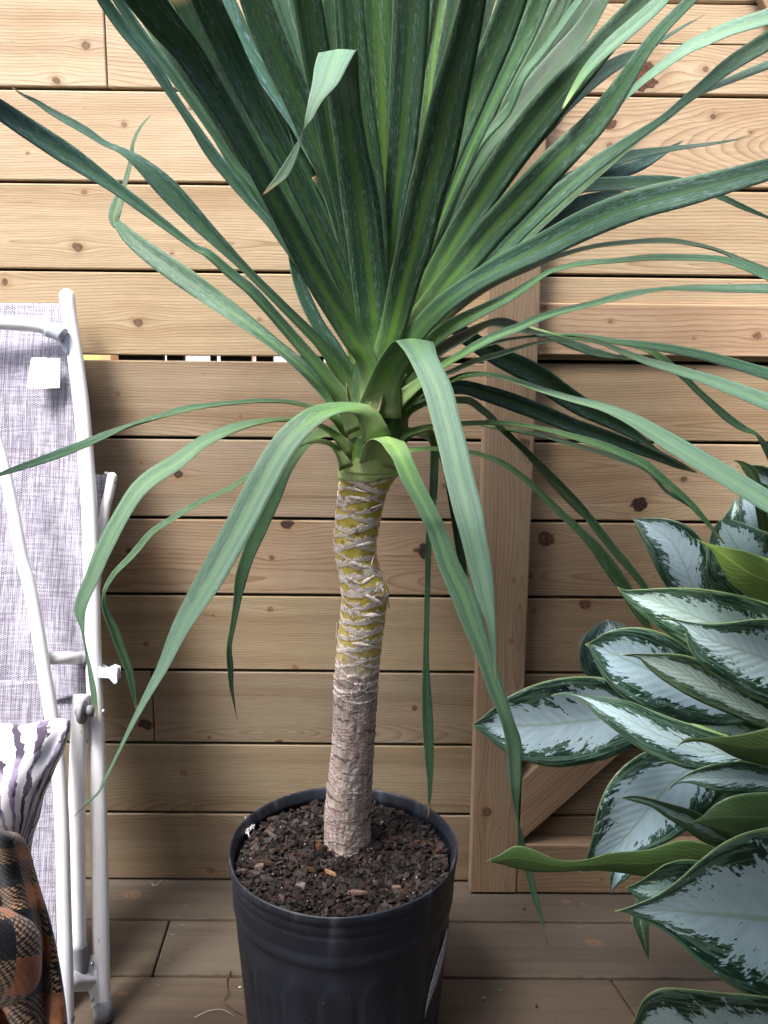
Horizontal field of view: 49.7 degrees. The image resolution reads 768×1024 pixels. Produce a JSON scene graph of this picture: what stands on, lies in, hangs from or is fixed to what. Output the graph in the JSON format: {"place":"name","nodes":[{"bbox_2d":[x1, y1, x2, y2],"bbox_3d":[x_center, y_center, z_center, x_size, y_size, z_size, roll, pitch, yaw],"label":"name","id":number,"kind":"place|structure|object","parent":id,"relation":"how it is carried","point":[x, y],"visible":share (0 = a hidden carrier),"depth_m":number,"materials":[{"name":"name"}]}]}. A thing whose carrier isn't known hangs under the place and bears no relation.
{"place":"outdoors","nodes":[
{"label":"outdoors","id":0,"kind":"place"},
{"bbox_2d":[83,355,118,359],"bbox_3d":[-1.389,-0.643,2.734,1.040,2.900,0.250,1,10,0],"label":"garden hedge","id":1,"kind":"object","parent":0,"point":[100,357],"depth_m":2.64,"materials":[{"name":"plant"}]},
{"bbox_2d":[165,355,325,361],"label":"neighbour wall","id":2,"kind":"structure","parent":0,"point":[207,358],"depth_m":2.64,"materials":[{"name":"paint"}]},
{"bbox_2d":[74,878,743,1023],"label":"deck","id":3,"kind":"structure","parent":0,"point":[187,934],"depth_m":1.42,"materials":[{"name":"brown wood"}]},
{"bbox_2d":[0,830,67,1023],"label":"blanket","id":4,"kind":"object","parent":3,"relation":"on","point":[31,987],"visible":1,"depth_m":0.86,"materials":[{"name":"fabric"}]},
{"bbox_2d":[0,718,69,851],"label":"pillow","id":5,"kind":"object","parent":4,"relation":"on","point":[30,755],"visible":0.84,"depth_m":0.96,"materials":[{"name":"fabric"}]},
{"bbox_2d":[0,288,120,1023],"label":"folded chair","id":6,"kind":"object","parent":3,"relation":"on","point":[54,517],"visible":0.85,"depth_m":1.35,"materials":[{"name":"grey fabric"}]},
{"bbox_2d":[223,971,244,1015],"bbox_3d":[-0.247,0.774,1.330,0.026,0.007,0.106,-4,11,-22],"label":"dry root","id":7,"kind":"object","parent":3,"relation":"on","point":[226,993],"visible":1,"depth_m":1.33,"materials":[{"name":"brown plant"}]},
{"bbox_2d":[228,788,457,1023],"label":"nursery pot","id":8,"kind":"object","parent":3,"relation":"on","point":[384,967],"visible":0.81,"depth_m":1.11,"materials":[{"name":"black plastic"}]},
{"bbox_2d":[235,799,448,916],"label":"bark mulch","id":9,"kind":"object","parent":8,"relation":"in","point":[288,860],"visible":0.92,"depth_m":1.22,"materials":[{"name":"brown soil"}]},
{"bbox_2d":[0,0,767,944],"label":"dracaena palm","id":10,"kind":"object","parent":9,"relation":"on","point":[372,162],"visible":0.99,"depth_m":1.00,"materials":[{"name":"green plant"}]},
{"bbox_2d":[91,898,673,1019],"bbox_3d":[0.064,0.815,1.134,1.642,0.001,0.968,1,10,0],"label":"grit","id":11,"kind":"object","parent":3,"relation":"on","point":[458,922],"visible":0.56,"depth_m":1.39,"materials":[{"name":"brown soil"}]},
{"bbox_2d":[0,0,767,879],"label":"wooden fence","id":12,"kind":"object","parent":3,"relation":"on","point":[198,774],"visible":0.39,"depth_m":1.50,"materials":[{"name":"brown wood"}]},
{"bbox_2d":[468,0,767,892],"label":"wooden gate","id":13,"kind":"structure","parent":3,"relation":"on","point":[550,580],"depth_m":1.47,"materials":[{"name":"brown wood"}]},
{"bbox_3d":[0.688,0.690,1.020,0.350,0.300,0.350,1,10,0],"label":"plant pot","id":14,"kind":"object","parent":3,"relation":"on","visible":0},
{"bbox_2d":[471,460,767,1023],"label":"aglaonema","id":15,"kind":"object","parent":14,"relation":"in","point":[683,703],"visible":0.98,"depth_m":1.03,"materials":[{"name":"green plant"}]}
]}

